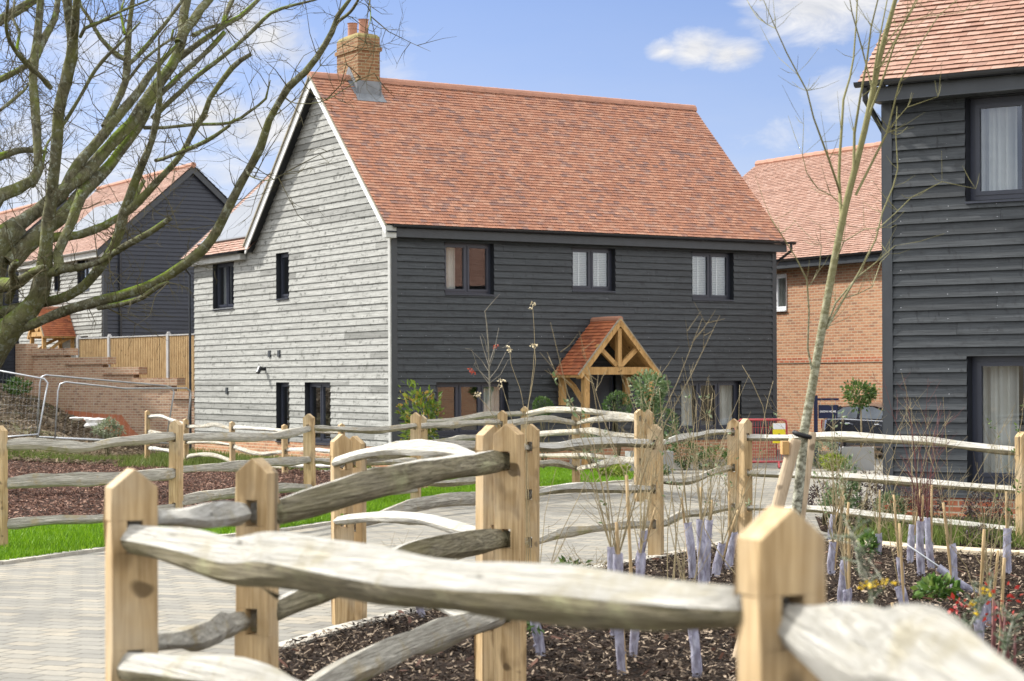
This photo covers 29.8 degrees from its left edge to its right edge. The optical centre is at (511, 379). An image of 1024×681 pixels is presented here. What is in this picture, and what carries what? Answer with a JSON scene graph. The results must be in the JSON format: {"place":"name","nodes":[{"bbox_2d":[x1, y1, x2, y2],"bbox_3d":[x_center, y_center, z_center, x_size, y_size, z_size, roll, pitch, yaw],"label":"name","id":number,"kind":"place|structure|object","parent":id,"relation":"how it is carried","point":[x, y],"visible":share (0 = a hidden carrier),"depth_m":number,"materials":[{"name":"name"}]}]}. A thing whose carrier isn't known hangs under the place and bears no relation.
{"place":"outdoors","nodes":[
{"label":"outdoors","id":0,"kind":"place"},
{"bbox_2d":[0,383,168,464],"bbox_3d":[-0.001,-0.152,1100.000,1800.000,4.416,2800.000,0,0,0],"label":"ground","id":1,"kind":"structure","parent":0,"point":[50,419],"depth_m":52.39,"materials":[{"name":"soil"}]},
{"bbox_2d":[2,376,32,398],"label":"shrub","id":2,"kind":"object","parent":1,"relation":"on","point":[17,384],"visible":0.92,"depth_m":56.91,"materials":[{"name":"green plant"}]},
{"bbox_2d":[0,370,48,437],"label":"site fence panel","id":3,"kind":"object","parent":1,"relation":"on","point":[30,401],"visible":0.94,"depth_m":45.12,"materials":[{"name":"metal"}]},
{"bbox_2d":[0,196,68,383],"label":"weatherboarded house","id":4,"kind":"structure","parent":1,"relation":"on","point":[8,365],"depth_m":82.99,"materials":[{"name":"paint"}]},
{"bbox_2d":[8,450,162,463],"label":"weeds","id":5,"kind":"object","parent":1,"relation":"on","point":[59,455],"visible":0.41,"depth_m":45.45,"materials":[{"name":"green plant"}]},
{"bbox_2d":[15,343,194,447],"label":"stepped brick wall","id":6,"kind":"structure","parent":1,"relation":"on","point":[32,359],"depth_m":56.97,"materials":[{"name":"brown brick"}]},
{"bbox_2d":[36,374,174,442],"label":"site fence panel","id":7,"kind":"object","parent":1,"relation":"on","point":[89,379],"visible":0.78,"depth_m":46.69,"materials":[{"name":"metal"}]},
{"bbox_2d":[90,415,125,455],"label":"shrub","id":8,"kind":"object","parent":1,"relation":"on","point":[105,424],"visible":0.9,"depth_m":47.45,"materials":[{"name":"green plant"}]},
{"bbox_2d":[17,162,227,356],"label":"weatherboarded house","id":9,"kind":"structure","parent":1,"relation":"on","point":[206,197],"depth_m":71.51,"materials":[{"name":"paint"}]},
{"bbox_2d":[76,332,193,390],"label":"panel fence","id":10,"kind":"object","parent":1,"relation":"on","point":[169,358],"visible":0.29,"depth_m":58.76,"materials":[{"name":"wood"}]},
{"bbox_2d":[394,379,444,457],"bbox_3d":[-1.913,0.974,39.488,0.983,1.977,0.927,0,0,-32],"label":"shrub","id":11,"kind":"object","parent":1,"relation":"on","point":[427,410],"visible":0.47,"depth_m":39.40,"materials":[{"name":"green plant"}]},
{"bbox_2d":[178,19,796,466],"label":"weatherboarded house","id":12,"kind":"structure","parent":1,"relation":"on","point":[630,237],"depth_m":45.02,"materials":[{"name":"paint"}]},
{"bbox_2d":[213,261,233,309],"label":"window","id":13,"kind":"structure","parent":12,"relation":"in","point":[223,293],"depth_m":50.06,"materials":[{"name":"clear glass"}]},
{"bbox_2d":[275,252,288,299],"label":"window","id":14,"kind":"structure","parent":12,"relation":"in","point":[282,259],"depth_m":46.73,"materials":[{"name":"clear glass"}]},
{"bbox_2d":[275,382,329,442],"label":"window","id":15,"kind":"structure","parent":12,"relation":"in","point":[282,388],"depth_m":46.72,"materials":[{"name":"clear glass"}]},
{"bbox_2d":[305,382,330,444],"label":"window","id":16,"kind":"structure","parent":12,"relation":"in","point":[309,386],"depth_m":44.92,"materials":[{"name":"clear glass"}]},
{"bbox_2d":[444,242,494,295],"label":"window","id":17,"kind":"structure","parent":12,"relation":"in","point":[469,267],"depth_m":43.08,"materials":[{"name":"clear glass"}]},
{"bbox_2d":[436,382,507,437],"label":"window","id":18,"kind":"structure","parent":12,"relation":"in","point":[458,399],"depth_m":43.33,"materials":[{"name":"clear glass"}]},
{"bbox_2d":[572,247,615,292],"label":"window","id":19,"kind":"structure","parent":12,"relation":"in","point":[593,269],"depth_m":44.71,"materials":[{"name":"clear glass"}]},
{"bbox_2d":[576,375,613,437],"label":"door","id":20,"kind":"structure","parent":12,"relation":"in","point":[605,387],"depth_m":44.67,"materials":[{"name":"paint"}]},
{"bbox_2d":[613,375,740,431],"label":"window","id":21,"kind":"structure","parent":12,"relation":"in","point":[727,392],"depth_m":46.74,"materials":[{"name":"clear glass"}]},
{"bbox_2d":[691,252,733,300],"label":"window","id":22,"kind":"structure","parent":12,"relation":"in","point":[712,272],"depth_m":46.57,"materials":[{"name":"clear glass"}]},
{"bbox_2d":[467,295,507,419],"bbox_3d":[-0.441,0.108,38.499,0.990,3.631,0.416,0,0,-8],"label":"young rowan","id":23,"kind":"object","parent":1,"relation":"on","point":[489,364],"visible":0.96,"depth_m":38.49,"materials":[{"name":"plant"}]},
{"bbox_2d":[666,432,704,469],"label":"shrub","id":24,"kind":"object","parent":1,"relation":"on","point":[684,451],"visible":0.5,"depth_m":39.42,"materials":[{"name":"green plant"}]},
{"bbox_2d":[742,141,882,452],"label":"brick house","id":25,"kind":"structure","parent":1,"relation":"on","point":[852,345],"depth_m":52.09,"materials":[{"name":"orange brick"}]},
{"bbox_2d":[777,274,786,311],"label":"window","id":26,"kind":"structure","parent":25,"relation":"in","point":[781,278],"depth_m":53.02,"materials":[{"name":"white plastic"}]},
{"bbox_2d":[853,0,1023,517],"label":"weatherboarded house","id":27,"kind":"structure","parent":1,"relation":"on","point":[953,308],"depth_m":23.06,"materials":[{"name":"paint"}]},
{"bbox_2d":[932,73,1023,203],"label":"window","id":28,"kind":"structure","parent":27,"relation":"in","point":[994,124],"depth_m":23.02,"materials":[{"name":"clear glass"}]},
{"bbox_2d":[967,356,1023,485],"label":"window","id":29,"kind":"structure","parent":27,"relation":"in","point":[995,384],"depth_m":23.02,"materials":[{"name":"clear glass"}]},
{"bbox_2d":[8,459,468,518],"bbox_3d":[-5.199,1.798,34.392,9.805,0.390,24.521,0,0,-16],"label":"bark mulch","id":30,"kind":"object","parent":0,"point":[161,484],"visible":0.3,"depth_m":31.30,"materials":[{"name":"brown wood"}]},
{"bbox_2d":[0,0,456,367],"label":"bare tree","id":31,"kind":"object","parent":30,"relation":"on","point":[86,176],"visible":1,"depth_m":29.45,"materials":[{"name":"brown plant"}]},
{"bbox_2d":[144,410,344,472],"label":"rustic rail fence","id":32,"kind":"object","parent":30,"relation":"on","point":[283,451],"visible":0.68,"depth_m":41.01,"materials":[{"name":"beige wood"}]},
{"bbox_2d":[0,466,633,560],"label":"grass","id":33,"kind":"structure","parent":0,"point":[39,540],"depth_m":20.63,"materials":[{"name":"green plant"}]},
{"bbox_2d":[0,0,898,211],"label":"sky","id":34,"kind":"structure","parent":0,"point":[716,57],"materials":[{"name":"blue"}]},
{"bbox_2d":[0,450,1019,680],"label":"paving","id":35,"kind":"structure","parent":0,"point":[52,619],"depth_m":14.79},
{"bbox_2d":[54,381,191,443],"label":"site fence panel","id":36,"kind":"object","parent":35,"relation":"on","point":[55,437],"visible":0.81,"depth_m":45.56,"materials":[{"name":"metal"}]},
{"bbox_2d":[113,447,374,470],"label":"weeds","id":37,"kind":"object","parent":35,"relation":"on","point":[163,460],"visible":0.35,"depth_m":43.14,"materials":[{"name":"green plant"}]},
{"bbox_2d":[0,480,631,564],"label":"kerb","id":38,"kind":"structure","parent":35,"relation":"on","point":[69,553],"depth_m":18.05,"materials":[{"name":"concrete"}]},
{"bbox_2d":[279,540,726,649],"bbox_3d":[0.557,1.562,15.226,0.671,0.137,9.610,0,0,26],"label":"bed edging","id":39,"kind":"object","parent":35,"relation":"on","point":[282,643],"visible":0.21,"depth_m":11.88,"materials":[{"name":"stone"}]},
{"bbox_2d":[507,302,537,562],"bbox_3d":[0.080,0.492,15.473,0.283,2.240,0.122,0,0,22],"label":"dry stalk","id":40,"kind":"object","parent":35,"relation":"on","point":[508,350],"visible":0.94,"depth_m":15.43,"materials":[{"name":"brown plant"}]},
{"bbox_2d":[625,451,673,473],"bbox_3d":[2.683,1.628,37.600,0.860,0.440,0.500,0,0,-8],"label":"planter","id":41,"kind":"object","parent":35,"relation":"on","point":[629,454],"visible":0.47,"depth_m":37.40,"materials":[{"name":"concrete"}]},
{"bbox_2d":[627,368,672,413],"bbox_3d":[2.659,0.610,37.709,0.883,1.677,0.823,0,0,30],"label":"standard tree","id":42,"kind":"object","parent":41,"relation":"on","point":[661,382],"visible":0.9,"depth_m":37.64,"materials":[{"name":"green plant"}]},
{"bbox_2d":[653,406,679,450],"bbox_3d":[2.992,1.214,38.301,0.708,1.386,0.696,0,0,0],"label":"box ball","id":43,"kind":"object","parent":35,"relation":"on","point":[668,411],"visible":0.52,"depth_m":38.22,"materials":[{"name":"green plant"}]},
{"bbox_2d":[734,418,787,468],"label":"pedestrian barrier","id":44,"kind":"object","parent":35,"relation":"on","point":[778,429],"visible":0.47,"depth_m":40.19,"materials":[{"name":"red plastic"}]},
{"bbox_2d":[814,395,838,461],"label":"hanging sign","id":45,"kind":"object","parent":35,"relation":"on","point":[822,411],"visible":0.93,"depth_m":43.00,"materials":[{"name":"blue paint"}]},
{"bbox_2d":[821,401,882,454],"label":"parked car","id":46,"kind":"object","parent":35,"relation":"on","point":[852,421],"visible":0.09,"depth_m":46.71,"materials":[{"name":"paint"}]},
{"bbox_2d":[842,447,873,469],"bbox_3d":[7.021,1.611,39.000,0.640,0.470,0.500,0,0,12],"label":"planter","id":47,"kind":"object","parent":35,"relation":"on","point":[866,463],"visible":0.83,"depth_m":38.74,"materials":[{"name":"concrete"}]},
{"bbox_2d":[839,376,879,446],"bbox_3d":[7.036,0.681,38.986,0.753,1.490,0.730,0,0,-45],"label":"standard tree","id":48,"kind":"object","parent":47,"relation":"on","point":[869,392],"visible":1,"depth_m":38.94,"materials":[{"name":"green plant"}]},
{"bbox_2d":[279,539,1023,680],"bbox_3d":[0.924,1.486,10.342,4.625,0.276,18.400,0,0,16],"label":"bark mulch","id":49,"kind":"object","parent":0,"point":[658,660],"visible":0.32,"depth_m":10.91,"materials":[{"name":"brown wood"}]},
{"bbox_2d":[127,424,526,680],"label":"post and rail fence","id":50,"kind":"object","parent":49,"relation":"on","point":[250,625],"visible":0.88,"depth_m":7.25,"materials":[{"name":"beige wood"}]},
{"bbox_2d":[330,425,498,680],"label":"post and rail fence","id":51,"kind":"object","parent":49,"relation":"on","point":[344,455],"visible":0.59,"depth_m":10.41,"materials":[{"name":"beige wood"}]},
{"bbox_2d":[350,418,739,619],"bbox_3d":[0.721,1.060,16.405,0.512,1.407,8.910,0,0,24],"label":"post and rail fence","id":52,"kind":"object","parent":49,"relation":"on","point":[535,446],"visible":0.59,"depth_m":16.03,"materials":[{"name":"brown wood"}]},
{"bbox_2d":[525,425,599,655],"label":"guarded whip","id":53,"kind":"object","parent":49,"relation":"on","point":[537,632],"visible":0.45,"depth_m":10.45,"materials":[{"name":"plastic"}]},
{"bbox_2d":[103,468,1023,680],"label":"post and rail fence","id":54,"kind":"object","parent":49,"relation":"on","point":[779,614],"visible":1,"depth_m":3.46,"materials":[{"name":"brown wood"}]},
{"bbox_2d":[545,350,676,639],"bbox_3d":[0.523,0.682,11.333,0.452,1.755,0.928,0,0,43],"label":"guarded whip","id":55,"kind":"object","parent":49,"relation":"on","point":[610,550],"visible":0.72,"depth_m":11.19,"materials":[{"name":"plant"}]},
{"bbox_2d":[581,367,680,656],"bbox_3d":[0.611,0.755,10.501,0.604,1.646,0.371,0,0,24],"label":"guarded whip","id":56,"kind":"object","parent":49,"relation":"on","point":[640,564],"visible":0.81,"depth_m":10.43,"materials":[{"name":"plant"}]},
{"bbox_2d":[542,304,721,674],"bbox_3d":[0.602,0.593,9.740,0.920,1.954,0.455,0,0,0],"label":"guarded whip","id":57,"kind":"object","parent":49,"relation":"on","point":[620,647],"visible":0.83,"depth_m":9.71,"materials":[{"name":"plant"}]},
{"bbox_2d":[620,416,668,564],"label":"guarded whip","id":58,"kind":"object","parent":49,"relation":"on","point":[646,534],"visible":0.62,"depth_m":16.36,"materials":[{"name":"plant"}]},
{"bbox_2d":[627,381,696,579],"bbox_3d":[1.091,0.792,13.832,0.526,1.593,0.109,0,0,-18],"label":"dry stalk","id":59,"kind":"object","parent":49,"relation":"on","point":[671,492],"visible":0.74,"depth_m":13.85,"materials":[{"name":"brown plant"}]},
{"bbox_2d":[617,361,730,677],"bbox_3d":[0.839,0.720,9.751,0.466,1.639,0.547,0,0,40],"label":"guarded whip","id":60,"kind":"object","parent":49,"relation":"on","point":[695,650],"visible":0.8,"depth_m":9.64,"materials":[{"name":"plant"}]},
{"bbox_2d":[636,377,719,579],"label":"guarded whip","id":61,"kind":"object","parent":49,"relation":"on","point":[690,543],"visible":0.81,"depth_m":14.90,"materials":[{"name":"plastic"}]},
{"bbox_2d":[665,359,750,582],"bbox_3d":[1.455,0.728,14.254,0.656,1.786,0.393,0,0,0],"label":"guarded whip","id":62,"kind":"object","parent":49,"relation":"on","point":[702,576],"visible":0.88,"depth_m":14.17,"materials":[{"name":"plant"}]},
{"bbox_2d":[679,385,740,582],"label":"guarded whip","id":63,"kind":"object","parent":49,"relation":"on","point":[709,523],"visible":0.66,"depth_m":14.47,"materials":[{"name":"plastic"}]},
{"bbox_2d":[702,438,763,577],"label":"guarded whip","id":64,"kind":"object","parent":49,"relation":"on","point":[718,561],"visible":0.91,"depth_m":15.13,"materials":[{"name":"plant"}]},
{"bbox_2d":[700,365,772,573],"bbox_3d":[1.518,0.742,13.075,0.512,1.673,0.123,0,0,17],"label":"dry stalk","id":65,"kind":"object","parent":49,"relation":"on","point":[737,469],"visible":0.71,"depth_m":13.12,"materials":[{"name":"brown plant"}]},
{"bbox_2d":[700,420,773,568],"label":"guarded whip","id":66,"kind":"object","parent":49,"relation":"on","point":[729,557],"visible":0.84,"depth_m":15.86,"materials":[{"name":"plastic"}]},
{"bbox_2d":[732,437,800,657],"bbox_3d":[1.346,0.966,10.280,0.405,1.310,0.090,0,0,0],"label":"tree stake","id":67,"kind":"object","parent":49,"relation":"on","point":[789,449],"visible":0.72,"depth_m":10.25,"materials":[{"name":"brown wood"}]},
{"bbox_2d":[801,432,815,518],"bbox_3d":[1.558,0.953,10.560,0.232,1.331,0.051,0,0,0],"label":"tree stake","id":68,"kind":"object","parent":49,"relation":"on","point":[810,450],"visible":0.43,"depth_m":10.54,"materials":[{"name":"brown wood"}]},
{"bbox_2d":[765,396,860,574],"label":"guarded whip","id":69,"kind":"object","parent":49,"relation":"on","point":[831,559],"visible":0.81,"depth_m":15.26,"materials":[{"name":"plastic"}]},
{"bbox_2d":[806,431,876,602],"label":"guarded whip","id":70,"kind":"object","parent":49,"relation":"on","point":[847,592],"visible":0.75,"depth_m":12.56,"materials":[{"name":"plant"}]},
{"bbox_2d":[787,389,909,602],"bbox_3d":[2.248,0.821,12.768,0.723,1.559,0.437,0,0,-25],"label":"guarded whip","id":71,"kind":"object","parent":49,"relation":"on","point":[841,588],"visible":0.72,"depth_m":12.79,"materials":[{"name":"plastic"}]},
{"bbox_2d":[827,513,895,605],"bbox_3d":[1.019,0.926,5.596,0.209,1.098,0.101,0,0,6],"label":"gorse","id":72,"kind":"object","parent":49,"relation":"on","point":[860,560],"visible":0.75,"depth_m":5.61,"materials":[{"name":"plant"}]},
{"bbox_2d":[747,0,981,514],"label":"young tree","id":73,"kind":"object","parent":49,"relation":"on","point":[825,322],"visible":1,"depth_m":10.38,"materials":[{"name":"brown plant"}]},
{"bbox_2d":[854,528,879,554],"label":"shrub","id":74,"kind":"object","parent":49,"relation":"on","point":[862,542],"visible":0.64,"depth_m":17.28,"materials":[{"name":"green plant"}]},
{"bbox_2d":[864,468,908,603],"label":"guarded whip","id":75,"kind":"object","parent":49,"relation":"on","point":[901,594],"visible":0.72,"depth_m":12.39,"materials":[{"name":"plant"}]},
{"bbox_2d":[865,415,925,582],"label":"guarded whip","id":76,"kind":"object","parent":49,"relation":"on","point":[897,545],"visible":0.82,"depth_m":14.48,"materials":[{"name":"plant"}]},
{"bbox_2d":[855,399,940,554],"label":"guarded whip","id":77,"kind":"object","parent":49,"relation":"on","point":[879,537],"visible":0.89,"depth_m":17.31,"materials":[{"name":"plant"}]},
{"bbox_2d":[887,397,941,562],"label":"guarded whip","id":78,"kind":"object","parent":49,"relation":"on","point":[911,540],"visible":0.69,"depth_m":16.39,"materials":[{"name":"plastic"}]},
{"bbox_2d":[872,370,962,575],"bbox_3d":[3.237,0.772,15.185,0.701,1.706,0.482,0,0,-24],"label":"guarded whip","id":79,"kind":"object","parent":49,"relation":"on","point":[920,536],"visible":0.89,"depth_m":15.14,"materials":[{"name":"plastic"}]},
{"bbox_2d":[900,380,956,569],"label":"guarded whip","id":80,"kind":"object","parent":49,"relation":"on","point":[929,544],"visible":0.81,"depth_m":15.74,"materials":[{"name":"plastic"}]},
{"bbox_2d":[910,572,963,600],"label":"shrub","id":81,"kind":"object","parent":49,"relation":"on","point":[932,581],"visible":0.83,"depth_m":13.27,"materials":[{"name":"green plant"}]},
{"bbox_2d":[902,376,1015,595],"bbox_3d":[3.124,0.779,13.434,0.756,1.654,0.364,0,0,18],"label":"guarded whip","id":82,"kind":"object","parent":49,"relation":"on","point":[952,559],"visible":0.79,"depth_m":13.47,"materials":[{"name":"plastic"}]},
{"bbox_2d":[954,568,999,635],"bbox_3d":[1.494,1.047,6.216,0.174,0.868,0.124,0,0,38],"label":"gorse","id":83,"kind":"object","parent":49,"relation":"on","point":[977,608],"visible":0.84,"depth_m":6.21,"materials":[{"name":"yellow plant"}]},
{"bbox_2d":[936,444,1023,639],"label":"guarded whip","id":84,"kind":"object","parent":49,"relation":"on","point":[979,625],"visible":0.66,"depth_m":10.64,"materials":[{"name":"plant"}]},
{"bbox_2d":[966,452,1021,626],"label":"guarded whip","id":85,"kind":"object","parent":49,"relation":"on","point":[988,608],"visible":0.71,"depth_m":11.71,"materials":[{"name":"plant"}]},
{"bbox_2d":[976,425,1021,643],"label":"guarded whip","id":86,"kind":"object","parent":49,"relation":"on","point":[1003,569],"visible":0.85,"depth_m":10.50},
{"bbox_2d":[978,570,1021,666],"bbox_3d":[2.189,1.198,8.604,0.200,0.687,0.193,0,0,16],"label":"shrub","id":87,"kind":"object","parent":49,"relation":"on","point":[1003,623],"visible":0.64,"depth_m":8.59,"materials":[{"name":"red plant"}]},
{"bbox_2d":[986,400,1023,573],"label":"guarded whip","id":88,"kind":"object","parent":49,"relation":"on","point":[1007,537],"visible":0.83,"depth_m":15.38,"materials":[{"name":"plastic"}]},
{"bbox_2d":[992,599,1023,660],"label":"gorse","id":89,"kind":"object","parent":49,"relation":"on","point":[1004,644],"visible":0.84,"depth_m":6.01,"materials":[{"name":"green plant"}]},
{"bbox_2d":[816,403,883,540],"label":"guarded whip","id":90,"kind":"object","parent":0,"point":[831,521],"visible":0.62,"depth_m":19.11,"materials":[{"name":"plant"}]},
{"bbox_2d":[815,513,1023,549],"bbox_3d":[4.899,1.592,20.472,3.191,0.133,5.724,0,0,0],"label":"bark mulch","id":91,"kind":"object","parent":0,"point":[971,545],"visible":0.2,"depth_m":21.33,"materials":[{"name":"brown wood"}]},
{"bbox_2d":[834,453,863,527],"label":"shrub","id":92,"kind":"object","parent":91,"relation":"on","point":[854,484],"visible":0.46,"depth_m":20.98,"materials":[{"name":"green plant"}]},
{"bbox_2d":[838,470,890,521],"bbox_3d":[3.980,1.359,21.793,0.643,0.684,0.606,0,0,-20],"label":"shrub","id":93,"kind":"object","parent":91,"relation":"on","point":[865,505],"visible":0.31,"depth_m":21.73,"materials":[{"name":"green plant"}]},
{"bbox_2d":[739,418,1023,540],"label":"post and rail fence","id":94,"kind":"object","parent":91,"relation":"on","point":[747,436],"visible":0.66,"depth_m":19.39,"materials":[{"name":"brown wood"}]},
{"bbox_2d":[872,490,910,525],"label":"shrub","id":95,"kind":"object","parent":91,"relation":"on","point":[903,509],"visible":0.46,"depth_m":21.33,"materials":[{"name":"green plant"}]},
{"bbox_2d":[901,477,948,517],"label":"shrub","id":96,"kind":"object","parent":91,"relation":"on","point":[938,500],"visible":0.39,"depth_m":21.27,"materials":[{"name":"purple plant"}]},
{"bbox_2d":[836,510,1023,547],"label":"weeds","id":97,"kind":"object","parent":91,"relation":"on","point":[938,537],"visible":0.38,"depth_m":18.59,"materials":[{"name":"green plant"}]},
{"bbox_2d":[960,482,1013,524],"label":"shrub","id":98,"kind":"object","parent":91,"relation":"on","point":[971,511],"visible":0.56,"depth_m":19.97,"materials":[{"name":"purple plant"}]},
{"bbox_2d":[828,539,1023,555],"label":"path","id":99,"kind":"structure","parent":0,"point":[964,550],"depth_m":17.59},
{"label":"lawn soil","id":100,"kind":"structure","parent":0,"visible":0},
{"bbox_2d":[0,409,644,545],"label":"post and rail fence","id":101,"kind":"object","parent":100,"relation":"on","point":[175,436],"visible":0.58,"depth_m":20.11,"materials":[{"name":"beige wood"}]},
{"bbox_2d":[421,406,652,498],"bbox_3d":[-0.064,1.187,30.215,2.574,1.485,6.284,0,0,-16],"label":"post and rail fence","id":102,"kind":"object","parent":100,"relation":"on","point":[538,411],"visible":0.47,"depth_m":31.12,"materials":[{"name":"beige wood"}]},
{"bbox_2d":[531,396,553,468],"bbox_3d":[0.635,1.130,39.306,0.469,1.603,0.510,0,0,0],"label":"box ball","id":103,"kind":"object","parent":100,"relation":"on","point":[535,403],"visible":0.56,"depth_m":39.24,"materials":[{"name":"green plant"}]},
{"bbox_2d":[592,463,630,476],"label":"shrub","id":104,"kind":"object","parent":100,"relation":"on","point":[618,471],"visible":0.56,"depth_m":34.88,"materials":[{"name":"green plant"}]},
{"bbox_2d":[601,390,632,467],"bbox_3d":[2.113,1.061,38.599,0.668,1.710,0.653,0,0,0],"label":"box ball","id":105,"kind":"object","parent":100,"relation":"on","point":[628,401],"visible":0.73,"depth_m":38.54,"materials":[{"name":"green plant"}]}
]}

